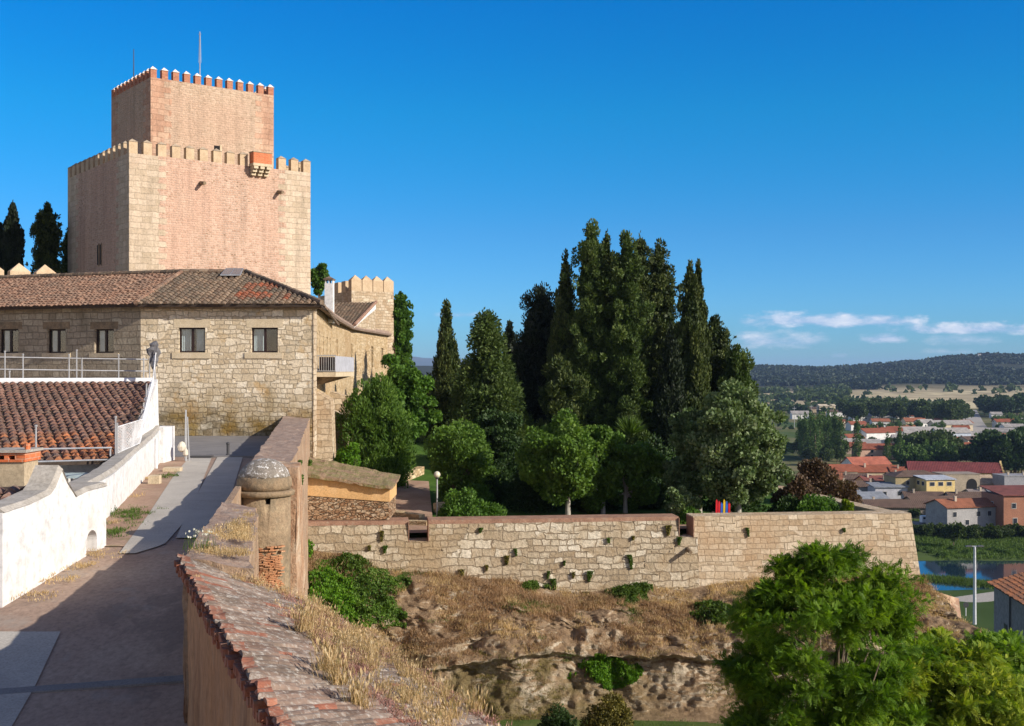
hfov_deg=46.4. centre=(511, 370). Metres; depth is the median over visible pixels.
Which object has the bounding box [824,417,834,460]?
poplar tree
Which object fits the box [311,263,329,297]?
broadleaf tree
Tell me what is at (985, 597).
river bank path
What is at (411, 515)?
edging wall
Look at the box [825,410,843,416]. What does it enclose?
house
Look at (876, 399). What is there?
town tree
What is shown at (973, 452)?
town tree
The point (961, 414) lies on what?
town tree
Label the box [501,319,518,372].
cypress tree
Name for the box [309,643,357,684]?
grass tuft
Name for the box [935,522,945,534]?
riverside bush
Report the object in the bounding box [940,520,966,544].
town tree
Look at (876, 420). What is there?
house
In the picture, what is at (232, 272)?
solar panel
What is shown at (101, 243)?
slit window
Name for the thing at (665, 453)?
bush
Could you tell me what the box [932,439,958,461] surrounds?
town tree
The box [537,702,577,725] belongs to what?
bush
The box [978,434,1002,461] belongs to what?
town tree
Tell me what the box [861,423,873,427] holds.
town tree
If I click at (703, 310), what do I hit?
cypress tree
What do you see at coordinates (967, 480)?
ruined house
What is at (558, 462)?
broadleaf tree
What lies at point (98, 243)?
slit window
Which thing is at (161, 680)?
kerb band
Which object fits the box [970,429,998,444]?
town tree
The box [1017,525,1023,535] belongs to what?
riverside bush
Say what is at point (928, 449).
town tree
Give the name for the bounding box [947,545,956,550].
riverside bush
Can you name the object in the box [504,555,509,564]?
wall weed
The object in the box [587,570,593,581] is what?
wall weed
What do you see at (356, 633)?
dry grass
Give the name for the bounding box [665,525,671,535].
wall weed
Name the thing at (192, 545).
flowering weed
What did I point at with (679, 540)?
wall weed
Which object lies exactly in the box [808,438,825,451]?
town tree
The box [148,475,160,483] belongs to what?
stone block
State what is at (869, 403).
town tree
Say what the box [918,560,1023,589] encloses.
river
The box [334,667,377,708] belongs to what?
grass tuft
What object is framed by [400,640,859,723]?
rock outcrop
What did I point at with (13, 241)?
cypress tree
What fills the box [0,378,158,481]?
old tiled house
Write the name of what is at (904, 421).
house
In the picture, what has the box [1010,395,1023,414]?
town tree
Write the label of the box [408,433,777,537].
lawn
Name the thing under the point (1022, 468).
town tree
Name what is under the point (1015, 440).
town tree
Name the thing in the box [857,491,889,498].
house
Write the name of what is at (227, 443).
bollard
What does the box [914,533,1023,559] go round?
bank grass
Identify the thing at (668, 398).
cypress tree
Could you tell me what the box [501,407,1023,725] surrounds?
ground
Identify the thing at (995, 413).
house
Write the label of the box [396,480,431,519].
garden path
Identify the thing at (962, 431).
house
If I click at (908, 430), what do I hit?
house
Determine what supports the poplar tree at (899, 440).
on the ground at (985, 614)
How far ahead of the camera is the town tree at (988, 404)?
1117.20 m
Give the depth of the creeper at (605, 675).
45.63 m
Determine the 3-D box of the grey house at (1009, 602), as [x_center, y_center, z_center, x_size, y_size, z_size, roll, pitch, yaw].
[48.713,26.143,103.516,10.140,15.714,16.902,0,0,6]
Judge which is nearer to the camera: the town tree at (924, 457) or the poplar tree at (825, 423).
the town tree at (924, 457)
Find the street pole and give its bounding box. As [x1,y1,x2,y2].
[177,410,189,460]
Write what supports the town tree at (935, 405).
on the ground at (985, 614)
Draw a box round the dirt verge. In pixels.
[106,457,187,545]
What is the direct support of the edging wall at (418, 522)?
on the lawn at (423, 461)
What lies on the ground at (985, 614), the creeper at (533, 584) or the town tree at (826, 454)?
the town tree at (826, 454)
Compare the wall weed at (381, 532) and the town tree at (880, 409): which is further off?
the town tree at (880, 409)
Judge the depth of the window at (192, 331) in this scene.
58.16 m
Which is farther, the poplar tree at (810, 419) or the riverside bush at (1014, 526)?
the poplar tree at (810, 419)
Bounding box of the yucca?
[613,415,646,433]
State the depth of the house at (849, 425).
857.56 m
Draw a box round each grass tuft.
[279,598,324,631]
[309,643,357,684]
[310,637,343,673]
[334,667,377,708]
[436,697,473,724]
[457,684,492,715]
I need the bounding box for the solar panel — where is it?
[220,268,243,275]
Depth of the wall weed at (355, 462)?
35.91 m
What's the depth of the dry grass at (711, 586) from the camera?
47.96 m
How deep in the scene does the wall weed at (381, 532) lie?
50.17 m
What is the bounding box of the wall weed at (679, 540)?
[677,536,682,545]
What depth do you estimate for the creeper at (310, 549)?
49.20 m
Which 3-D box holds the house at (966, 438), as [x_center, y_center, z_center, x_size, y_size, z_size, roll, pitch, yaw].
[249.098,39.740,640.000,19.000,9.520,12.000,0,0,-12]
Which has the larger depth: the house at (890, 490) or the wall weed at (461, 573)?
the house at (890, 490)
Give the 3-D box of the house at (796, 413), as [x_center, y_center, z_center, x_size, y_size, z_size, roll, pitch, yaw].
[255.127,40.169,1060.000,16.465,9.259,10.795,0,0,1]
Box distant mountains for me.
[410,356,462,365]
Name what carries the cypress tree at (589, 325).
on the lawn at (423, 461)
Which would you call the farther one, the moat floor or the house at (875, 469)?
the house at (875, 469)
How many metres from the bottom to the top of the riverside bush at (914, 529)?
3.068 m
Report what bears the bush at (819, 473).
on the lawn at (423, 461)
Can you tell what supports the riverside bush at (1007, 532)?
on the ground at (985, 614)
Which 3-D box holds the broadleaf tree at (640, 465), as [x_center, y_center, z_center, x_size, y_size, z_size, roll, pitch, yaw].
[5.920,5.390,58.805,3.103,3.984,2.989,0,0,-38]
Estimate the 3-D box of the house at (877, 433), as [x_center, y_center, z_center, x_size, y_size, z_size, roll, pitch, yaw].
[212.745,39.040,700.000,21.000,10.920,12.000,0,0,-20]
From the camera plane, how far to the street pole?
42.77 m
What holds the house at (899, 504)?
on the ground at (985, 614)
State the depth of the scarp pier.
24.62 m
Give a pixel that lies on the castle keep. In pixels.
(183, 174)
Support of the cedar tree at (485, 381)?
on the lawn at (423, 461)
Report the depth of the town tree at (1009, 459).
478.64 m
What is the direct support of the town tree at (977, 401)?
on the ground at (985, 614)
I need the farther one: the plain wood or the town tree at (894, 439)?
the plain wood
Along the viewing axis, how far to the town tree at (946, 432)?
571.72 m
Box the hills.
[415,363,1023,407]
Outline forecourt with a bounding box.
[175,436,269,457]
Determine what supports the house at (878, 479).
on the ground at (985, 614)
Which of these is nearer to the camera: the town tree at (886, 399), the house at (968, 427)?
the house at (968, 427)
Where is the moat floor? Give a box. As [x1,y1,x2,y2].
[494,720,946,725]
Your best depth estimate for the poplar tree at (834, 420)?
589.58 m
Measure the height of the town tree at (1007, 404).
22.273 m
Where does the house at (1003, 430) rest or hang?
on the ground at (985, 614)
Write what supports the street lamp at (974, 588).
on the ground at (985, 614)
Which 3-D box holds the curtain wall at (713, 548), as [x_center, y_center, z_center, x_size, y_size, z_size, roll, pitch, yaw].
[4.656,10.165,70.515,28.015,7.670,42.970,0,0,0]
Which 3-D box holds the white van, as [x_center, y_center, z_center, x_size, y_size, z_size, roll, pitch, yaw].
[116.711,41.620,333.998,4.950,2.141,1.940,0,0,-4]
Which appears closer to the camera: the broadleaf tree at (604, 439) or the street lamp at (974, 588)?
the broadleaf tree at (604, 439)
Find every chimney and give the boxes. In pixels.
[0,443,43,486]
[323,276,335,322]
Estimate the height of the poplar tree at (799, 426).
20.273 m
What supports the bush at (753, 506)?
on the lawn at (423, 461)
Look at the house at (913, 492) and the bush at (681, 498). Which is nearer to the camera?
the bush at (681, 498)
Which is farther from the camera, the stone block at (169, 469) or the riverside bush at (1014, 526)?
the riverside bush at (1014, 526)
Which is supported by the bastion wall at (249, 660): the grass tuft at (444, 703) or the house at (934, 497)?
the grass tuft at (444, 703)
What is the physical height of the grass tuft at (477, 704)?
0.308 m
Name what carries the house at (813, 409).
on the ground at (985, 614)
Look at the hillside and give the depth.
1790.41 m
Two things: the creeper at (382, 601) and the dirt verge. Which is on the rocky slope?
the creeper at (382, 601)
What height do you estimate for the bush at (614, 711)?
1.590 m
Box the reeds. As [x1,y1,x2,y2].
[926,572,993,588]
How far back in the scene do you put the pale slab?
15.91 m
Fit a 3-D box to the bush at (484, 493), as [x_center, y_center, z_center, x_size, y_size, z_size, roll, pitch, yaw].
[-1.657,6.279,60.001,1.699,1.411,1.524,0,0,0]
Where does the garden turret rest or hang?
on the stone palace
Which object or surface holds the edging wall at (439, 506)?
on the lawn at (423, 461)
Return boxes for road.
[0,458,253,725]
[968,410,986,432]
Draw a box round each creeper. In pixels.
[308,539,314,559]
[308,552,371,627]
[328,552,371,575]
[337,566,411,629]
[521,580,552,590]
[567,653,643,690]
[604,581,652,606]
[687,599,732,624]
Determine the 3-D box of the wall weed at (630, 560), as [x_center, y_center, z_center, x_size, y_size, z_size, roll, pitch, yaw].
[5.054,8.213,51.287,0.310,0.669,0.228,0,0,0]
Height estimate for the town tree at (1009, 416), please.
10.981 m
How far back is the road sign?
177.92 m
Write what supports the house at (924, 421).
on the ground at (985, 614)
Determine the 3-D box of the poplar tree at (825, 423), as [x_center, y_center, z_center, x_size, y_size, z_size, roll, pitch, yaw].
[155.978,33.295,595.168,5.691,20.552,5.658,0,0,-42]
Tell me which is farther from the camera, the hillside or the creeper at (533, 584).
the hillside
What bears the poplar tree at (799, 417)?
on the ground at (985, 614)
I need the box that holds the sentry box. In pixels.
[236,458,294,591]
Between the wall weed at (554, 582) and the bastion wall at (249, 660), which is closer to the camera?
the bastion wall at (249, 660)
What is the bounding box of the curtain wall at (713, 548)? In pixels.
[308,485,919,593]
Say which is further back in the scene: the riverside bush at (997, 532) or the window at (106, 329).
the riverside bush at (997, 532)
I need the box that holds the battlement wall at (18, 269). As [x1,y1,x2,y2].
[0,263,55,274]
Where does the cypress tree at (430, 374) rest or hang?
on the lawn at (423, 461)
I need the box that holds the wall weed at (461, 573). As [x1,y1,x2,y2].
[458,569,464,575]
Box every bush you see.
[333,442,361,465]
[410,438,424,444]
[436,487,488,516]
[465,482,495,505]
[478,501,507,515]
[484,465,517,505]
[493,451,519,481]
[502,469,563,513]
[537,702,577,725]
[560,491,622,512]
[579,691,634,725]
[622,475,671,509]
[631,431,674,475]
[650,456,703,502]
[676,506,701,524]
[702,488,769,512]
[765,493,798,511]
[770,473,821,503]
[794,493,840,511]
[797,457,840,493]
[822,479,862,503]
[839,499,854,510]
[912,524,918,532]
[914,524,924,534]
[915,522,936,535]
[933,525,941,534]
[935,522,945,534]
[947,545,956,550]
[960,549,970,553]
[965,526,983,538]
[978,526,990,536]
[984,523,997,536]
[989,527,1002,537]
[1001,527,1016,536]
[1003,523,1019,533]
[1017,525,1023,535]
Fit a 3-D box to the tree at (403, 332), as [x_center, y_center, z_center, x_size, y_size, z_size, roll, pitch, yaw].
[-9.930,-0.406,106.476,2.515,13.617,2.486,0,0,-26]
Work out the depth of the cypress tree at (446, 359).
87.63 m
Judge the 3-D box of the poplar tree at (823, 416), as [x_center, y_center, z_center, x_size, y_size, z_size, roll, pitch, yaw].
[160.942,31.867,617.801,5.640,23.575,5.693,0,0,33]
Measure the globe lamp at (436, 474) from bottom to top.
2.485 m
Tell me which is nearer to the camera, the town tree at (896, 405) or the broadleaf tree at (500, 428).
the broadleaf tree at (500, 428)
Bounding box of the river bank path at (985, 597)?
[956,592,993,601]
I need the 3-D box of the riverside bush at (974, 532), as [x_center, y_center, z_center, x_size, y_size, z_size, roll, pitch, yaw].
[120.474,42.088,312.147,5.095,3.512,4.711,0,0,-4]
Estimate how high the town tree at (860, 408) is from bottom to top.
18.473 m
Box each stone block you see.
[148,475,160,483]
[163,467,182,471]
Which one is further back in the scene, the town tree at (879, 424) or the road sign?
the town tree at (879, 424)
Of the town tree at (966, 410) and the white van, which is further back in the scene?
the town tree at (966, 410)
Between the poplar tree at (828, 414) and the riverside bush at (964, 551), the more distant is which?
the poplar tree at (828, 414)
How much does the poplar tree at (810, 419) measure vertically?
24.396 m
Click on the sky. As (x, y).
(844, 179)
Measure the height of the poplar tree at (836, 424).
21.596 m
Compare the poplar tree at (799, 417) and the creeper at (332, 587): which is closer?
the creeper at (332, 587)
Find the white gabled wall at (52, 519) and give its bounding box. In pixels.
[0,465,106,607]
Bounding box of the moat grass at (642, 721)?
[492,718,723,725]
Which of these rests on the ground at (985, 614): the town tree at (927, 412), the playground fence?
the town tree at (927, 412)
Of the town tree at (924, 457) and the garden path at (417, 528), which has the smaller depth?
the garden path at (417, 528)
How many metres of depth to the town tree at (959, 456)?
521.46 m
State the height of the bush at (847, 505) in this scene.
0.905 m
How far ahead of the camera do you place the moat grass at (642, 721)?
43.33 m
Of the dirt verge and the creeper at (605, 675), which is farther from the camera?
the creeper at (605, 675)
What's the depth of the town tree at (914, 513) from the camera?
339.90 m
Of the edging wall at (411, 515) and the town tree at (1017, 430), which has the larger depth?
the town tree at (1017, 430)
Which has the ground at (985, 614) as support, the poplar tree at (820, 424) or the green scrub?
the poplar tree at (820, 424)
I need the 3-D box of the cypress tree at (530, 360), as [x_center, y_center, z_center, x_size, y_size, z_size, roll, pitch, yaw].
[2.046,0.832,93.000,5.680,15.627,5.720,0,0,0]
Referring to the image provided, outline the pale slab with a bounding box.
[0,631,59,725]
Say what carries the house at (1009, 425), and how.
on the ground at (985, 614)
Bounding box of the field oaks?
[863,382,1021,394]
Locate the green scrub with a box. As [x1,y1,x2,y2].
[356,562,927,663]
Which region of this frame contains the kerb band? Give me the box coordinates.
[0,675,183,693]
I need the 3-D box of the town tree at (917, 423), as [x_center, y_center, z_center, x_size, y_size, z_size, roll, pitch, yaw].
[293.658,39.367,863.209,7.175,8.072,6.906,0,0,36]
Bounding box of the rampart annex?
[307,457,399,519]
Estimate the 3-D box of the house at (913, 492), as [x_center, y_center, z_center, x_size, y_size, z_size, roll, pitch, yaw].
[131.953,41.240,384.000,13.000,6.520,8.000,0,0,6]
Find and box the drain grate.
[190,455,213,456]
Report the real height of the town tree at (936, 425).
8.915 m
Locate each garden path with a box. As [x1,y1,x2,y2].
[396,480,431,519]
[409,524,686,532]
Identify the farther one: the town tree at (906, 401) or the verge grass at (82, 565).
the town tree at (906, 401)
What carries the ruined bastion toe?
on the ground at (985, 614)
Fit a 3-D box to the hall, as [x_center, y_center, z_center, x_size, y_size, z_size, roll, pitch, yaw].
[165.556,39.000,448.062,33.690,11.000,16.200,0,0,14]
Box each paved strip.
[120,457,211,552]
[176,457,242,537]
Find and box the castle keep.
[68,66,310,294]
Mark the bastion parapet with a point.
(288, 439)
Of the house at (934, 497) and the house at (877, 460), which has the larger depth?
the house at (877, 460)
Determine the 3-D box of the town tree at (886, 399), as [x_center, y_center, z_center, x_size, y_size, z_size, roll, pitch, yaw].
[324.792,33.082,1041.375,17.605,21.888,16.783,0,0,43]
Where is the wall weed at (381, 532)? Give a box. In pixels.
[379,530,383,541]
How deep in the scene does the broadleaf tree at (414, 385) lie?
73.32 m
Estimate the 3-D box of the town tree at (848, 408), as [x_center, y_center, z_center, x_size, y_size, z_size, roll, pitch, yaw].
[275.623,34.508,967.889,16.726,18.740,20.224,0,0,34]
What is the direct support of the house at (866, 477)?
on the ground at (985, 614)
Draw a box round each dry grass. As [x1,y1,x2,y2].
[183,508,261,556]
[188,568,498,725]
[308,551,989,664]
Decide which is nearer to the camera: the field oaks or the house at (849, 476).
the house at (849, 476)
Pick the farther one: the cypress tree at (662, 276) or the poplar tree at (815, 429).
the poplar tree at (815, 429)
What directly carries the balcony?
attached to the stone palace
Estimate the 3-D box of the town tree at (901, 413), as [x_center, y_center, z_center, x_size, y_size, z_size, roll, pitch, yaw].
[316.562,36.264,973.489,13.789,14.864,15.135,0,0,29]
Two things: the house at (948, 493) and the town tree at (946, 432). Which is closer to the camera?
the house at (948, 493)
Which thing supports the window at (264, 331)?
in the stone palace
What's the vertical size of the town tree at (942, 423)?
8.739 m
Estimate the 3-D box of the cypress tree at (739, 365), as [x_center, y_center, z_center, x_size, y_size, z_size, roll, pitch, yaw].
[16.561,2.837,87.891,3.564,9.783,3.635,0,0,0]
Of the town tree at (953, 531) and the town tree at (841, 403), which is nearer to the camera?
the town tree at (953, 531)
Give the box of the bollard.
[226,442,229,454]
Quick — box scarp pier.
[279,461,305,598]
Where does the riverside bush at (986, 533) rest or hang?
on the ground at (985, 614)
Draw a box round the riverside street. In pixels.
[912,521,923,524]
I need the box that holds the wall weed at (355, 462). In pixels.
[353,459,357,465]
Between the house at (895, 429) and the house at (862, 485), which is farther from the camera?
the house at (895, 429)
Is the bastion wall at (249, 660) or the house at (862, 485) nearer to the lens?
the bastion wall at (249, 660)
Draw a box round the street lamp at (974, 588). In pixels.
[965,545,983,624]
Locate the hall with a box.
[905,461,1003,476]
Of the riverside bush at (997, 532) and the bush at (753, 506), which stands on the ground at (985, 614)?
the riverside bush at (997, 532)
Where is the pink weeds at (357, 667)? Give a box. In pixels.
[254,574,511,725]
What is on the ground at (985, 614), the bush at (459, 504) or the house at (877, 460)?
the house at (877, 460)
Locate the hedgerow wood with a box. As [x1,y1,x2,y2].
[760,396,1023,411]
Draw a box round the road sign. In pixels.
[963,602,968,615]
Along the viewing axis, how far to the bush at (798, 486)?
61.67 m
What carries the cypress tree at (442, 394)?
on the lawn at (423, 461)
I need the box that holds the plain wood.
[758,394,912,453]
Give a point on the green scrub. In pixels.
(525, 607)
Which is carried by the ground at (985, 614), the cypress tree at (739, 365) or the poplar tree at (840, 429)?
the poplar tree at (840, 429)
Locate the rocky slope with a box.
[308,550,984,723]
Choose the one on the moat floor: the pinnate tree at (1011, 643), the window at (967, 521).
the pinnate tree at (1011, 643)
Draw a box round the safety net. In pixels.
[116,341,160,453]
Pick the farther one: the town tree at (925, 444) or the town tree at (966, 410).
the town tree at (966, 410)
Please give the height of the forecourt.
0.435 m
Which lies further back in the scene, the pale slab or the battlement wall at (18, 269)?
the battlement wall at (18, 269)
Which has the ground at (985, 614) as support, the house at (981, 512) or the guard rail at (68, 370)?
the house at (981, 512)
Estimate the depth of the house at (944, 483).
396.47 m
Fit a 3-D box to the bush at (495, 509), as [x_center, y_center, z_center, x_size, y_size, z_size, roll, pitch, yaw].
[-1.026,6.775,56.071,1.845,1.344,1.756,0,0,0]
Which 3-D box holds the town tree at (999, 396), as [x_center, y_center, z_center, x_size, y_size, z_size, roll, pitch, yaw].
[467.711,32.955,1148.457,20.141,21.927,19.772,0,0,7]
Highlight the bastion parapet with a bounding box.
[182,416,309,722]
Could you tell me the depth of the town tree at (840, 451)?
547.04 m
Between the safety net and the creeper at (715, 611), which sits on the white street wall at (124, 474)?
the safety net
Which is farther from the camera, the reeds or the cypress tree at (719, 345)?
the reeds
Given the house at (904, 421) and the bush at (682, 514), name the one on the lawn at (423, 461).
the bush at (682, 514)
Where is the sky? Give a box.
[0,0,1023,366]
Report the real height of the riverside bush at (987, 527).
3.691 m
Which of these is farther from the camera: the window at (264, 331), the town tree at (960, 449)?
the town tree at (960, 449)
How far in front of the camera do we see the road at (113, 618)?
17.17 m
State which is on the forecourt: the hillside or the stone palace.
the stone palace
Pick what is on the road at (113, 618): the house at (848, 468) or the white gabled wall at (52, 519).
the white gabled wall at (52, 519)
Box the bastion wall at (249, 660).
[174,554,500,725]
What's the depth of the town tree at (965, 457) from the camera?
533.78 m
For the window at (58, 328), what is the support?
in the stone palace
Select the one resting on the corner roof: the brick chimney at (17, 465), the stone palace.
the brick chimney at (17, 465)
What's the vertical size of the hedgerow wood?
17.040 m
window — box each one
[0,322,22,356]
[42,322,70,356]
[89,321,118,357]
[97,243,98,265]
[100,243,101,264]
[172,319,209,357]
[245,319,282,357]
[965,519,969,524]
[976,511,980,516]
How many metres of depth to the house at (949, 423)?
846.59 m
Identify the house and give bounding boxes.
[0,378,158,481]
[789,411,808,418]
[807,407,815,412]
[816,404,835,412]
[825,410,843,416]
[828,464,858,472]
[833,472,842,479]
[840,456,891,464]
[841,434,862,437]
[842,478,884,491]
[843,471,865,479]
[845,421,866,430]
[847,442,865,453]
[848,413,871,421]
[850,443,894,458]
[853,439,880,442]
[853,473,883,480]
[855,463,896,474]
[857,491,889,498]
[860,428,896,442]
[861,499,930,518]
[866,482,909,498]
[869,418,890,426]
[872,476,883,480]
[880,427,902,433]
[883,470,938,490]
[888,465,905,471]
[899,489,944,498]
[900,418,924,424]
[903,426,936,433]
[903,495,980,499]
[913,419,931,425]
[913,475,956,492]
[923,496,996,526]
[927,420,973,430]
[929,427,971,436]
[932,471,979,491]
[943,489,980,496]
[951,425,970,429]
[960,436,973,441]
[961,487,986,491]
[979,485,1023,526]
[980,474,993,488]
[983,427,1007,432]
[987,572,1023,642]
[989,412,1002,417]
[991,419,1011,427]
[992,472,1023,484]
[999,424,1023,427]
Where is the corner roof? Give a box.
[0,485,25,499]
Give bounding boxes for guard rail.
[0,350,149,377]
[34,416,116,462]
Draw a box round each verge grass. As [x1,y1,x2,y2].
[11,476,147,600]
[106,470,179,537]
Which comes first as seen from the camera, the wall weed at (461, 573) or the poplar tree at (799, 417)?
the wall weed at (461, 573)
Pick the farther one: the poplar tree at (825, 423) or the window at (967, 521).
the poplar tree at (825, 423)
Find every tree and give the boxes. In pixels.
[0,222,3,268]
[1,200,25,274]
[25,201,67,273]
[59,231,67,272]
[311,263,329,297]
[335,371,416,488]
[380,353,442,439]
[393,291,415,368]
[408,372,435,407]
[422,372,458,437]
[422,418,500,501]
[431,298,460,393]
[441,307,535,456]
[471,406,523,465]
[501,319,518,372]
[511,281,555,428]
[514,407,608,514]
[533,352,588,432]
[546,248,578,416]
[558,218,614,428]
[578,424,626,513]
[593,229,656,444]
[600,228,615,403]
[602,441,666,512]
[633,231,665,444]
[649,237,684,380]
[651,322,687,454]
[662,407,709,512]
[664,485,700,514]
[674,259,708,412]
[677,379,794,512]
[694,258,712,393]
[706,314,736,392]
[709,539,954,725]
[716,343,758,402]
[793,439,806,452]
[795,415,800,455]
[796,418,801,457]
[797,419,808,459]
[799,412,810,451]
[801,446,818,460]
[807,410,813,437]
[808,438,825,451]
[809,414,821,457]
[813,412,824,458]
[818,448,835,460]
[821,410,825,431]
[821,417,827,438]
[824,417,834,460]
[826,409,830,437]
[828,445,846,463]
[831,409,837,439]
[834,414,846,460]
[834,417,839,443]
[834,440,850,452]
[837,399,849,419]
[842,402,862,420]
[852,403,867,420]
[852,416,862,456]
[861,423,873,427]
[862,399,876,413]
[870,396,880,402]
[870,401,891,417]
[874,625,1023,725]
[876,421,883,427]
[880,396,893,401]
[882,432,891,459]
[883,400,904,422]
[890,440,914,466]
[892,407,907,419]
[892,433,917,446]
[894,397,908,418]
[895,425,903,466]
[897,445,921,464]
[902,432,931,446]
[906,397,929,416]
[907,508,921,520]
[911,444,924,450]
[914,405,936,419]
[914,420,922,425]
[914,450,934,460]
[915,439,934,447]
[919,428,946,440]
[924,441,941,460]
[928,434,958,448]
[929,401,941,411]
[930,422,940,427]
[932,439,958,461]
[933,428,963,443]
[937,400,957,419]
[938,420,945,427]
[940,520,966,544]
[943,398,962,408]
[950,408,965,419]
[951,449,961,461]
[956,443,963,449]
[958,447,966,461]
[959,403,971,419]
[960,628,1023,683]
[961,447,972,461]
[963,434,993,461]
[964,407,974,419]
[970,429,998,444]
[972,394,986,414]
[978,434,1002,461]
[979,396,998,412]
[987,439,1022,472]
[992,394,1001,398]
[992,430,1023,472]
[995,428,1023,472]
[995,431,1023,472]
[996,394,1015,414]
[1004,412,1013,418]
[1009,416,1023,423]
[1010,393,1023,414]
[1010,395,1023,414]
[1013,448,1023,472]
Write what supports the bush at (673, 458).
on the lawn at (423, 461)
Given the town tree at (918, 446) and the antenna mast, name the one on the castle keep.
the antenna mast
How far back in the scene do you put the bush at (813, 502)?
55.63 m
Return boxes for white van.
[919,515,925,523]
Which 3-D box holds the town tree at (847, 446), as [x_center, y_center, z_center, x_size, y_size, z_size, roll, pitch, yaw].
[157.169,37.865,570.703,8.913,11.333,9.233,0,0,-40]
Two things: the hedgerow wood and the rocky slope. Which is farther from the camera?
the hedgerow wood
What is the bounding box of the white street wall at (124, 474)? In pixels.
[69,425,174,517]
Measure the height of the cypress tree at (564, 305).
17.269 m
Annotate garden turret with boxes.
[320,275,393,369]
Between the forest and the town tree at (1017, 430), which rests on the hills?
the forest
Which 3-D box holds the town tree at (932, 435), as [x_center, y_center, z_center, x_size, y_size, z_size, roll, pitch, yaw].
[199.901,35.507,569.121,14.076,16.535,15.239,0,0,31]
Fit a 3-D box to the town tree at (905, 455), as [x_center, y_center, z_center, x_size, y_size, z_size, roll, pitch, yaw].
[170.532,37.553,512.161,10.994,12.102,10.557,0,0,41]
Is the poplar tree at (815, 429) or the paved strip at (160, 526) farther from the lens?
the poplar tree at (815, 429)
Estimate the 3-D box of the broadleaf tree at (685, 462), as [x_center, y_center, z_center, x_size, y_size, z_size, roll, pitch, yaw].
[9.053,4.599,58.020,3.389,5.686,3.442,0,0,34]
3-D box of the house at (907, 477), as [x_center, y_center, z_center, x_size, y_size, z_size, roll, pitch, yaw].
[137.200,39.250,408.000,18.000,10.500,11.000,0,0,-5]
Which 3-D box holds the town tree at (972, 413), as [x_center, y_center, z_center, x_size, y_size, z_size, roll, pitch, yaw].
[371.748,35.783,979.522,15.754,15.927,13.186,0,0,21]
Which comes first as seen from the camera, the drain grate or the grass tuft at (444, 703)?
the grass tuft at (444, 703)
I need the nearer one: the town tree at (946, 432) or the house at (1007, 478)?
the house at (1007, 478)
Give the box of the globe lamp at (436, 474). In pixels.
[434,471,439,515]
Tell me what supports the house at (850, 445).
on the ground at (985, 614)
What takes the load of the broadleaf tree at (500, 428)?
on the lawn at (423, 461)
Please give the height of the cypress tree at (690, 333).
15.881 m
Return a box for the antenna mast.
[198,32,200,74]
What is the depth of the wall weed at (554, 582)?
50.75 m
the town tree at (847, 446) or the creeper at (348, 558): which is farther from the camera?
the town tree at (847, 446)
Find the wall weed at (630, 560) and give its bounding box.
[627,554,632,568]
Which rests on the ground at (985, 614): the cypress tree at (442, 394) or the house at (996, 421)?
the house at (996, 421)
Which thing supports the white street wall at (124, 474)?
on the dirt verge
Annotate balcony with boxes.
[317,355,353,384]
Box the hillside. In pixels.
[753,383,851,402]
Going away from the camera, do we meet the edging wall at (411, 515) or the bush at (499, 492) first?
the edging wall at (411, 515)
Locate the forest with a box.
[750,352,1023,389]
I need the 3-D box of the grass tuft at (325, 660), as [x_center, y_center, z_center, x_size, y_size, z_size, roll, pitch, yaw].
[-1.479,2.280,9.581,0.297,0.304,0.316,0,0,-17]
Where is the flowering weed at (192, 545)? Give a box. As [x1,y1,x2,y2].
[183,528,216,550]
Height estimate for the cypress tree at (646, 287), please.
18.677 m
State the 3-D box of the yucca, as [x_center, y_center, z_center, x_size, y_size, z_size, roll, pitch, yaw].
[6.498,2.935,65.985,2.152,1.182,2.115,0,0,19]
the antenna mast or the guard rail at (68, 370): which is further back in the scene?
the antenna mast
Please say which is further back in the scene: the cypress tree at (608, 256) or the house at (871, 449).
the house at (871, 449)
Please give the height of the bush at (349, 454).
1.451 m
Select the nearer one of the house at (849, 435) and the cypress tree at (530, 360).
the cypress tree at (530, 360)
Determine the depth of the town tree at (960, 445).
554.95 m
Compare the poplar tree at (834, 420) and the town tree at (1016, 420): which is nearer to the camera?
the poplar tree at (834, 420)
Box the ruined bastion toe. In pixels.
[944,594,960,617]
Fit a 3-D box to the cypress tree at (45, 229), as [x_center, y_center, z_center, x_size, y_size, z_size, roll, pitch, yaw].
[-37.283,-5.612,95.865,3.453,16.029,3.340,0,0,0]
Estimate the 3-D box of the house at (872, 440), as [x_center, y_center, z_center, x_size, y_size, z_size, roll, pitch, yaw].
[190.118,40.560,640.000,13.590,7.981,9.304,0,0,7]
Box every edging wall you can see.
[392,510,424,519]
[407,466,423,479]
[409,520,426,525]
[433,502,444,512]
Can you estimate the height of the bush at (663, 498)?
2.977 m
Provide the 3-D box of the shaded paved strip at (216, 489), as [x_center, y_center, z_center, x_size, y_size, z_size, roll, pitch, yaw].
[-8.410,3.293,34.308,0.931,0.130,21.205,0,0,-12]
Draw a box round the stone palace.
[0,269,394,460]
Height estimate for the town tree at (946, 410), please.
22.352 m
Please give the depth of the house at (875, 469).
466.94 m
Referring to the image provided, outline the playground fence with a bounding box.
[712,499,731,512]
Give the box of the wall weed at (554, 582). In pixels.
[550,578,556,589]
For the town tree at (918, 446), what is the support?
on the ground at (985, 614)

